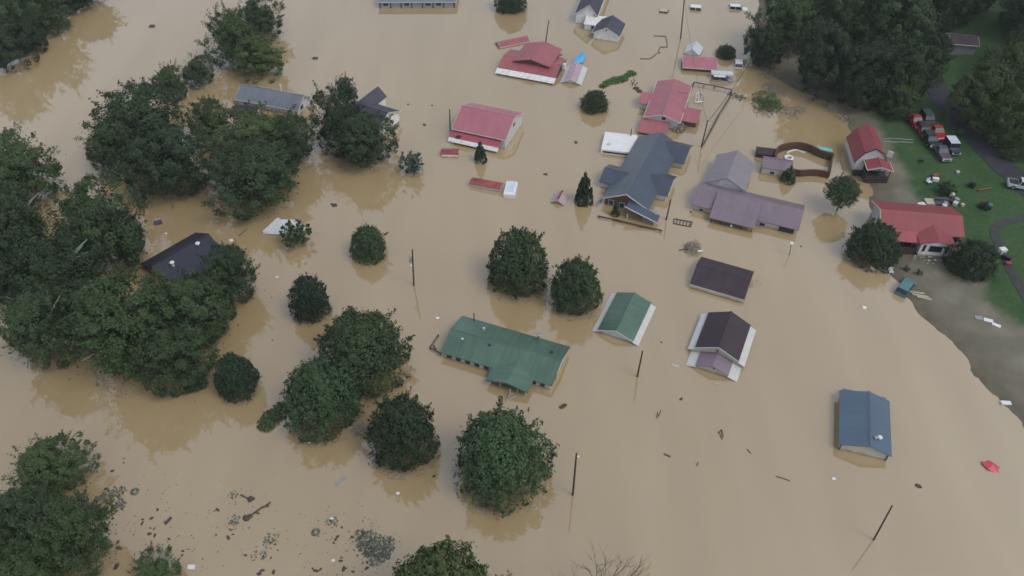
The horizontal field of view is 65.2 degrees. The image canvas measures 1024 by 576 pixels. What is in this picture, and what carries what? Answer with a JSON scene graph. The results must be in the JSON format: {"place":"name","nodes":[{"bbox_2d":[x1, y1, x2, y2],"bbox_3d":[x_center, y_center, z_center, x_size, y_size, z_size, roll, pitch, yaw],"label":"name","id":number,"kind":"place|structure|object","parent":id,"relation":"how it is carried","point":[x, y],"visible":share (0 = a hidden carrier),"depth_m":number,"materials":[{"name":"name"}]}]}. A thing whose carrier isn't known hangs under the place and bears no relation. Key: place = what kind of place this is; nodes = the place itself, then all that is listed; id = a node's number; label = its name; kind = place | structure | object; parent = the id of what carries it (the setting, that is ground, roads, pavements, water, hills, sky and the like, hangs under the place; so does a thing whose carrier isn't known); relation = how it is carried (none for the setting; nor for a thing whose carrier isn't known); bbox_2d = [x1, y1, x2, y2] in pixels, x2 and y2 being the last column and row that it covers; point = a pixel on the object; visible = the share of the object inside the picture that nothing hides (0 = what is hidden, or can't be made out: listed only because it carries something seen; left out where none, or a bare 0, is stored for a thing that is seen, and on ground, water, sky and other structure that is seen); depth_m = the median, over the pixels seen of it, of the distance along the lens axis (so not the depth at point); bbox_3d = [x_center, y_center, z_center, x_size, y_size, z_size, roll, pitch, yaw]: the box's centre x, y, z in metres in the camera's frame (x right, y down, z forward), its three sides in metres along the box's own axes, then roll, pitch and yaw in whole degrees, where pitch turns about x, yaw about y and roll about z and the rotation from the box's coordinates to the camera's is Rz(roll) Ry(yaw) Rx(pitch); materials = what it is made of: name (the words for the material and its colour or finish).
{"place":"outdoors","nodes":[
{"label":"outdoors","id":0,"kind":"place"},
{"bbox_2d":[0,0,1023,575],"bbox_3d":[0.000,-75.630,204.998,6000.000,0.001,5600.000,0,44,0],"label":"water","id":1,"kind":"structure","parent":0,"point":[704,498],"depth_m":116.92,"materials":[{"name":"brown liquid"}]},
{"bbox_2d":[87,485,127,511],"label":"litter mat","id":2,"kind":"object","parent":1,"relation":"on","point":[110,497],"visible":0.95,"depth_m":99.61,"materials":[{"name":"grey"}]},
{"bbox_2d":[256,405,287,432],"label":"shrub","id":3,"kind":"object","parent":1,"relation":"on","point":[269,418],"visible":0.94,"depth_m":107.85,"materials":[{"name":"green plant"}]},
{"bbox_2d":[262,218,305,234],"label":"shed","id":4,"kind":"structure","parent":1,"relation":"in","point":[275,225],"depth_m":136.46,"materials":[{"name":"white metal"}]},
{"bbox_2d":[350,529,394,566],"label":"litter mat","id":5,"kind":"object","parent":1,"relation":"on","point":[371,544],"visible":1,"depth_m":94.90,"materials":[{"name":"grey"}]},
{"bbox_2d":[601,132,636,155],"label":"camper","id":6,"kind":"object","parent":1,"relation":"on","point":[619,144],"visible":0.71,"depth_m":154.15,"materials":[{"name":"white plastic"}]},
{"bbox_2d":[751,90,781,111],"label":"brush island","id":7,"kind":"structure","parent":1,"relation":"on","point":[768,100],"depth_m":166.07,"materials":[{"name":"green plant"}]},
{"bbox_2d":[894,277,916,298],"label":"shed","id":8,"kind":"structure","parent":1,"relation":"on","point":[904,288],"depth_m":125.18,"materials":[{"name":"teal paint"}]},
{"bbox_2d":[0,0,1023,426],"bbox_3d":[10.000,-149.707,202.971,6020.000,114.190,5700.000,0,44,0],"label":"ground","id":9,"kind":"structure","parent":0,"point":[954,306],"depth_m":140.72,"materials":[{"name":"green plant"}]},
{"bbox_2d":[0,15,39,75],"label":"tree","id":10,"kind":"object","parent":9,"relation":"on","point":[7,52],"visible":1,"depth_m":172.96,"materials":[{"name":"green plant"}]},
{"bbox_2d":[0,228,45,316],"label":"tree","id":11,"kind":"object","parent":9,"relation":"on","point":[4,286],"visible":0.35,"depth_m":117.97,"materials":[{"name":"green plant"}]},
{"bbox_2d":[0,475,57,571],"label":"tree","id":12,"kind":"object","parent":9,"relation":"on","point":[18,499],"visible":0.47,"depth_m":89.08,"materials":[{"name":"green plant"}]},
{"bbox_2d":[0,175,57,256],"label":"tree","id":13,"kind":"object","parent":9,"relation":"on","point":[26,211],"visible":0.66,"depth_m":124.64,"materials":[{"name":"green plant"}]},
{"bbox_2d":[10,7,48,56],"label":"tree","id":14,"kind":"object","parent":9,"relation":"on","point":[37,38],"visible":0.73,"depth_m":178.67,"materials":[{"name":"green plant"}]},
{"bbox_2d":[0,121,66,213],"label":"tree","id":15,"kind":"object","parent":9,"relation":"on","point":[16,162],"visible":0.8,"depth_m":136.20,"materials":[{"name":"green plant"}]},
{"bbox_2d":[0,0,74,39],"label":"tree","id":16,"kind":"object","parent":9,"relation":"on","point":[42,11],"visible":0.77,"depth_m":183.52,"materials":[{"name":"green plant"}]},
{"bbox_2d":[0,533,75,575],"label":"tree","id":17,"kind":"object","parent":9,"relation":"on","point":[28,569],"visible":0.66,"depth_m":86.70,"materials":[{"name":"green plant"}]},
{"bbox_2d":[0,267,82,373],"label":"tree","id":18,"kind":"object","parent":9,"relation":"on","point":[35,328],"visible":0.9,"depth_m":110.16,"materials":[{"name":"green plant"}]},
{"bbox_2d":[1,429,100,499],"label":"tree","id":19,"kind":"object","parent":9,"relation":"on","point":[49,467],"visible":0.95,"depth_m":97.09,"materials":[{"name":"green plant"}]},
{"bbox_2d":[0,212,118,334],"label":"tree","id":20,"kind":"object","parent":9,"relation":"on","point":[63,264],"visible":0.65,"depth_m":115.86,"materials":[{"name":"green plant"}]},
{"bbox_2d":[2,482,123,575],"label":"tree","id":21,"kind":"object","parent":9,"relation":"on","point":[78,532],"visible":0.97,"depth_m":87.30,"materials":[{"name":"green plant"}]},
{"bbox_2d":[36,156,151,281],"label":"tree","id":22,"kind":"object","parent":9,"relation":"on","point":[83,212],"visible":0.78,"depth_m":122.96,"materials":[{"name":"green plant"}]},
{"bbox_2d":[74,107,136,173],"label":"tree","id":23,"kind":"object","parent":9,"relation":"on","point":[96,146],"visible":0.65,"depth_m":144.10,"materials":[{"name":"green plant"}]},
{"bbox_2d":[48,262,182,396],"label":"tree","id":24,"kind":"object","parent":9,"relation":"on","point":[105,319],"visible":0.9,"depth_m":105.37,"materials":[{"name":"green plant"}]},
{"bbox_2d":[99,207,148,265],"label":"tree","id":25,"kind":"object","parent":9,"relation":"on","point":[118,244],"visible":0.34,"depth_m":127.75,"materials":[{"name":"green plant"}]},
{"bbox_2d":[79,75,191,167],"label":"tree","id":26,"kind":"object","parent":9,"relation":"on","point":[142,97],"visible":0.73,"depth_m":145.28,"materials":[{"name":"green plant"}]},
{"bbox_2d":[126,541,185,575],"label":"tree","id":27,"kind":"object","parent":9,"relation":"on","point":[152,568],"visible":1,"depth_m":89.98,"materials":[{"name":"green plant"}]},
{"bbox_2d":[108,115,211,207],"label":"tree","id":28,"kind":"object","parent":9,"relation":"on","point":[165,160],"visible":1,"depth_m":137.63,"materials":[{"name":"green plant"}]},
{"bbox_2d":[148,58,187,102],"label":"tree","id":29,"kind":"object","parent":9,"relation":"on","point":[166,75],"visible":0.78,"depth_m":164.62,"materials":[{"name":"green plant"}]},
{"bbox_2d":[128,318,223,398],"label":"tree","id":30,"kind":"object","parent":9,"relation":"on","point":[190,356],"visible":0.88,"depth_m":108.39,"materials":[{"name":"green plant"}]},
{"bbox_2d":[118,265,238,364],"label":"tree","id":31,"kind":"object","parent":9,"relation":"on","point":[183,303],"visible":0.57,"depth_m":112.40,"materials":[{"name":"green plant"}]},
{"bbox_2d":[140,232,226,282],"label":"house","id":32,"kind":"structure","parent":9,"relation":"on","point":[183,252],"depth_m":128.26,"materials":[{"name":"black"}]},
{"bbox_2d":[176,51,215,87],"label":"tree","id":33,"kind":"object","parent":9,"relation":"on","point":[196,69],"visible":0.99,"depth_m":168.67,"materials":[{"name":"green plant"}]},
{"bbox_2d":[181,94,231,144],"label":"tree","id":34,"kind":"object","parent":9,"relation":"on","point":[200,112],"visible":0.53,"depth_m":152.00,"materials":[{"name":"green plant"}]},
{"bbox_2d":[176,265,237,327],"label":"tree","id":35,"kind":"object","parent":9,"relation":"on","point":[206,280],"visible":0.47,"depth_m":117.28,"materials":[{"name":"green plant"}]},
{"bbox_2d":[194,0,262,74],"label":"tree","id":36,"kind":"object","parent":9,"relation":"on","point":[225,32],"visible":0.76,"depth_m":172.05,"materials":[{"name":"green plant"}]},
{"bbox_2d":[196,235,264,304],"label":"tree","id":37,"kind":"object","parent":9,"relation":"on","point":[236,278],"visible":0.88,"depth_m":120.68,"materials":[{"name":"green plant"}]},
{"bbox_2d":[212,351,261,406],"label":"tree","id":38,"kind":"object","parent":9,"relation":"on","point":[234,372],"visible":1,"depth_m":108.25,"materials":[{"name":"green plant"}]},
{"bbox_2d":[190,129,300,221],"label":"tree","id":39,"kind":"object","parent":9,"relation":"on","point":[254,167],"visible":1,"depth_m":136.67,"materials":[{"name":"green plant"}]},
{"bbox_2d":[192,99,311,175],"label":"tree","id":40,"kind":"object","parent":9,"relation":"on","point":[247,122],"visible":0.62,"depth_m":144.96,"materials":[{"name":"green plant"}]},
{"bbox_2d":[228,0,285,38],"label":"tree","id":41,"kind":"object","parent":9,"relation":"on","point":[264,17],"visible":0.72,"depth_m":183.68,"materials":[{"name":"green plant"}]},
{"bbox_2d":[230,30,291,83],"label":"tree","id":42,"kind":"object","parent":9,"relation":"on","point":[261,55],"visible":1,"depth_m":171.44,"materials":[{"name":"green plant"}]},
{"bbox_2d":[235,84,312,115],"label":"house","id":43,"kind":"structure","parent":9,"relation":"on","point":[262,95],"depth_m":163.76,"materials":[{"name":"grey metal"}]},
{"bbox_2d":[265,111,317,169],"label":"tree","id":44,"kind":"object","parent":9,"relation":"on","point":[299,140],"visible":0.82,"depth_m":146.00,"materials":[{"name":"green plant"}]},
{"bbox_2d":[279,218,311,248],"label":"conifer tree","id":45,"kind":"object","parent":9,"relation":"on","point":[297,234],"visible":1,"depth_m":132.76,"materials":[{"name":"green plant"}]},
{"bbox_2d":[286,272,332,326],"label":"tree","id":46,"kind":"object","parent":9,"relation":"on","point":[306,294],"visible":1,"depth_m":119.07,"materials":[{"name":"green plant"}]},
{"bbox_2d":[275,352,367,446],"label":"tree","id":47,"kind":"object","parent":9,"relation":"on","point":[322,394],"visible":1,"depth_m":103.69,"materials":[{"name":"green plant"}]},
{"bbox_2d":[306,80,366,158],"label":"tree","id":48,"kind":"object","parent":9,"relation":"on","point":[341,111],"visible":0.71,"depth_m":149.40,"materials":[{"name":"green plant"}]},
{"bbox_2d":[332,71,357,107],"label":"tree","id":49,"kind":"object","parent":9,"relation":"on","point":[341,82],"visible":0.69,"depth_m":154.01,"materials":[{"name":"green plant"}]},
{"bbox_2d":[323,109,399,175],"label":"tree","id":50,"kind":"object","parent":9,"relation":"on","point":[369,141],"visible":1,"depth_m":145.89,"materials":[{"name":"green plant"}]},
{"bbox_2d":[312,305,414,407],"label":"tree","id":51,"kind":"object","parent":9,"relation":"on","point":[360,346],"visible":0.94,"depth_m":108.11,"materials":[{"name":"green plant"}]},
{"bbox_2d":[348,220,388,266],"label":"tree","id":52,"kind":"object","parent":9,"relation":"on","point":[369,237],"visible":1,"depth_m":129.40,"materials":[{"name":"green plant"}]},
{"bbox_2d":[346,87,400,133],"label":"house","id":53,"kind":"structure","parent":9,"relation":"on","point":[373,100],"depth_m":159.97,"materials":[{"name":"grey"}]},
{"bbox_2d":[363,386,441,479],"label":"tree","id":54,"kind":"object","parent":9,"relation":"on","point":[399,421],"visible":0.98,"depth_m":99.58,"materials":[{"name":"green plant"}]},
{"bbox_2d":[398,150,423,176],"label":"shrub","id":55,"kind":"object","parent":9,"relation":"on","point":[414,160],"visible":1,"depth_m":146.90,"materials":[{"name":"green plant"}]},
{"bbox_2d":[377,0,456,7],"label":"building","id":56,"kind":"structure","parent":9,"relation":"on","point":[417,3],"depth_m":198.11,"materials":[{"name":"grey metal"}]},
{"bbox_2d":[392,534,489,575],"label":"tree","id":57,"kind":"object","parent":9,"relation":"on","point":[433,561],"visible":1,"depth_m":78.86,"materials":[{"name":"green plant"}]},
{"bbox_2d":[448,102,523,151],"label":"house","id":58,"kind":"structure","parent":9,"relation":"on","point":[492,128],"depth_m":155.00,"materials":[{"name":"red metal"}]},
{"bbox_2d":[469,177,502,191],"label":"shed","id":59,"kind":"structure","parent":9,"relation":"on","point":[486,184],"depth_m":145.00,"materials":[{"name":"red metal"}]},
{"bbox_2d":[449,396,559,519],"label":"tree","id":60,"kind":"object","parent":9,"relation":"on","point":[496,447],"visible":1,"depth_m":95.59,"materials":[{"name":"green plant"}]},
{"bbox_2d":[440,313,569,394],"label":"ranch house","id":61,"kind":"structure","parent":9,"relation":"on","point":[517,360],"depth_m":114.45,"materials":[{"name":"green metal"}]},
{"bbox_2d":[493,0,527,16],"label":"tree","id":62,"kind":"object","parent":9,"relation":"on","point":[511,4],"visible":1,"depth_m":195.38,"materials":[{"name":"green plant"}]},
{"bbox_2d":[485,225,553,304],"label":"tree","id":63,"kind":"object","parent":9,"relation":"on","point":[517,259],"visible":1,"depth_m":122.33,"materials":[{"name":"green plant"}]},
{"bbox_2d":[495,41,566,84],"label":"house","id":64,"kind":"structure","parent":9,"relation":"on","point":[543,62],"depth_m":174.86,"materials":[{"name":"red metal"}]},
{"bbox_2d":[560,62,587,84],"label":"shed","id":65,"kind":"structure","parent":9,"relation":"on","point":[574,73],"depth_m":173.84,"materials":[{"name":"pink metal"}]},
{"bbox_2d":[548,253,603,320],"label":"tree","id":66,"kind":"object","parent":9,"relation":"on","point":[574,281],"visible":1,"depth_m":119.92,"materials":[{"name":"green plant"}]},
{"bbox_2d":[574,172,593,207],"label":"evergreen tree","id":67,"kind":"object","parent":9,"relation":"on","point":[584,190],"visible":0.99,"depth_m":140.51,"materials":[{"name":"green plant"}]},
{"bbox_2d":[574,0,605,30],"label":"house","id":68,"kind":"structure","parent":9,"relation":"on","point":[587,12],"depth_m":190.47,"materials":[{"name":"grey"}]},
{"bbox_2d":[579,89,609,115],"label":"tree","id":69,"kind":"object","parent":9,"relation":"on","point":[593,99],"visible":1,"depth_m":162.67,"materials":[{"name":"green plant"}]},
{"bbox_2d":[551,541,651,575],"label":"dead tree","id":70,"kind":"object","parent":9,"relation":"on","point":[624,566],"visible":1,"depth_m":86.56,"materials":[{"name":"grey wood"}]},
{"bbox_2d":[592,15,625,42],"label":"house","id":71,"kind":"structure","parent":9,"relation":"on","point":[611,28],"depth_m":185.82,"materials":[{"name":"grey"}]},
{"bbox_2d":[592,292,655,345],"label":"garage","id":72,"kind":"structure","parent":9,"relation":"on","point":[626,316],"depth_m":120.75,"materials":[{"name":"green metal"}]},
{"bbox_2d":[599,132,692,225],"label":"house","id":73,"kind":"structure","parent":9,"relation":"on","point":[639,180],"depth_m":144.43,"materials":[{"name":"grey metal"}]},
{"bbox_2d":[637,79,701,134],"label":"house","id":74,"kind":"structure","parent":9,"relation":"on","point":[664,103],"depth_m":160.53,"materials":[{"name":"red metal"}]},
{"bbox_2d":[682,55,716,71],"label":"garage","id":75,"kind":"structure","parent":9,"relation":"on","point":[704,64],"depth_m":175.87,"materials":[{"name":"red metal"}]},
{"bbox_2d":[686,311,755,381],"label":"garage","id":76,"kind":"structure","parent":9,"relation":"on","point":[720,343],"depth_m":115.92,"materials":[{"name":"brown"}]},
{"bbox_2d":[689,257,753,302],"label":"shed","id":77,"kind":"structure","parent":9,"relation":"on","point":[724,280],"depth_m":126.03,"materials":[{"name":"brown"}]},
{"bbox_2d":[691,150,804,233],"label":"house","id":78,"kind":"structure","parent":9,"relation":"on","point":[721,195],"depth_m":138.97,"materials":[{"name":"metal"}]},
{"bbox_2d":[743,21,788,69],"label":"tree","id":79,"kind":"object","parent":9,"relation":"on","point":[768,37],"visible":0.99,"depth_m":173.98,"materials":[{"name":"green plant"}]},
{"bbox_2d":[761,156,793,177],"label":"shed","id":80,"kind":"structure","parent":9,"relation":"on","point":[773,166],"depth_m":147.70,"materials":[{"name":"metal"}]},
{"bbox_2d":[744,0,826,57],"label":"tree","id":81,"kind":"object","parent":9,"relation":"on","point":[781,17],"visible":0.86,"depth_m":173.75,"materials":[{"name":"green plant"}]},
{"bbox_2d":[774,142,833,178],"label":"pool fence","id":82,"kind":"object","parent":9,"relation":"on","point":[815,151],"visible":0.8,"depth_m":151.63,"materials":[{"name":"brown wood"}]},
{"bbox_2d":[758,70,852,123],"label":"driftwood mat","id":83,"kind":"object","parent":9,"relation":"on","point":[772,86],"visible":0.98,"depth_m":168.22,"materials":[{"name":"brown plant"}]},
{"bbox_2d":[788,14,862,102],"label":"tree","id":84,"kind":"object","parent":9,"relation":"on","point":[821,60],"visible":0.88,"depth_m":162.53,"materials":[{"name":"green plant"}]},
{"bbox_2d":[800,0,881,43],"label":"tree","id":85,"kind":"object","parent":9,"relation":"on","point":[843,12],"visible":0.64,"depth_m":176.09,"materials":[{"name":"green plant"}]},
{"bbox_2d":[822,172,864,210],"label":"tree","id":86,"kind":"object","parent":9,"relation":"on","point":[843,191],"visible":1,"depth_m":136.59,"materials":[{"name":"green plant"}]},
{"bbox_2d":[838,388,891,460],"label":"garage","id":87,"kind":"structure","parent":9,"relation":"on","point":[864,424],"depth_m":105.42,"materials":[{"name":"blue metal"}]},
{"bbox_2d":[844,124,886,175],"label":"barn","id":88,"kind":"structure","parent":9,"relation":"on","point":[863,143],"depth_m":147.86,"materials":[{"name":"red metal"}]},
{"bbox_2d":[841,217,903,273],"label":"tree","id":89,"kind":"object","parent":9,"relation":"on","point":[880,239],"visible":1,"depth_m":128.68,"materials":[{"name":"green plant"}]},
{"bbox_2d":[831,29,916,111],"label":"tree","id":90,"kind":"object","parent":9,"relation":"on","point":[867,71],"visible":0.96,"depth_m":158.89,"materials":[{"name":"green plant"}]},
{"bbox_2d":[861,157,893,182],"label":"porch shelter","id":91,"kind":"object","parent":9,"relation":"on","point":[874,164],"visible":1,"depth_m":145.53,"materials":[{"name":"red metal"}]},
{"bbox_2d":[879,82,924,120],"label":"tree","id":92,"kind":"object","parent":9,"relation":"on","point":[901,98],"visible":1,"depth_m":158.16,"materials":[{"name":"green plant"}]},
{"bbox_2d":[858,0,952,65],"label":"tree","id":93,"kind":"object","parent":9,"relation":"on","point":[902,19],"visible":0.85,"depth_m":169.33,"materials":[{"name":"green plant"}]},
{"bbox_2d":[875,35,955,106],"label":"tree","id":94,"kind":"object","parent":9,"relation":"on","point":[915,61],"visible":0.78,"depth_m":158.87,"materials":[{"name":"green plant"}]},
{"bbox_2d":[869,200,964,256],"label":"house","id":95,"kind":"structure","parent":9,"relation":"on","point":[929,230],"depth_m":131.47,"materials":[{"name":"red metal"}]},
{"bbox_2d":[911,25,957,79],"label":"tree","id":96,"kind":"object","parent":9,"relation":"on","point":[945,42],"visible":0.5,"depth_m":166.82,"materials":[{"name":"green plant"}]},
{"bbox_2d":[920,0,978,32],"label":"tree","id":97,"kind":"object","parent":9,"relation":"on","point":[945,6],"visible":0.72,"depth_m":182.01,"materials":[{"name":"green plant"}]},
{"bbox_2d":[943,136,961,154],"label":"off road car","id":98,"kind":"object","parent":9,"relation":"on","point":[953,143],"visible":0.88,"depth_m":150.47,"materials":[{"name":"white paint"}]},
{"bbox_2d":[946,33,979,54],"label":"shed","id":99,"kind":"structure","parent":9,"relation":"on","point":[967,44],"depth_m":176.22,"materials":[{"name":"grey"}]},
{"bbox_2d":[941,237,1004,282],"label":"tree","id":100,"kind":"object","parent":9,"relation":"on","point":[970,258],"visible":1,"depth_m":125.38,"materials":[{"name":"green plant"}]},
{"bbox_2d":[940,55,1023,135],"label":"tree","id":101,"kind":"object","parent":9,"relation":"on","point":[980,96],"visible":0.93,"depth_m":152.35,"materials":[{"name":"green plant"}]},
{"bbox_2d":[977,31,1023,87],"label":"tree","id":102,"kind":"object","parent":9,"relation":"on","point":[1015,53],"visible":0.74,"depth_m":163.70,"materials":[{"name":"green plant"}]},
{"bbox_2d":[984,69,1023,161],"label":"tree","id":103,"kind":"object","parent":9,"relation":"on","point":[1015,124],"visible":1,"depth_m":147.99,"materials":[{"name":"green plant"}]},
{"bbox_2d":[991,0,1023,39],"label":"tree","id":104,"kind":"object","parent":9,"relation":"on","point":[1013,4],"visible":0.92,"depth_m":175.29,"materials":[{"name":"green plant"}]},
{"bbox_2d":[919,67,1023,196],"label":"road","id":105,"kind":"structure","parent":0,"point":[1005,168],"depth_m":154.28,"materials":[{"name":"grey asphalt"}]},
{"bbox_2d":[990,215,1023,300],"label":"driveway","id":106,"kind":"structure","parent":0,"point":[996,227],"depth_m":132.47,"materials":[{"name":"grey asphalt"}]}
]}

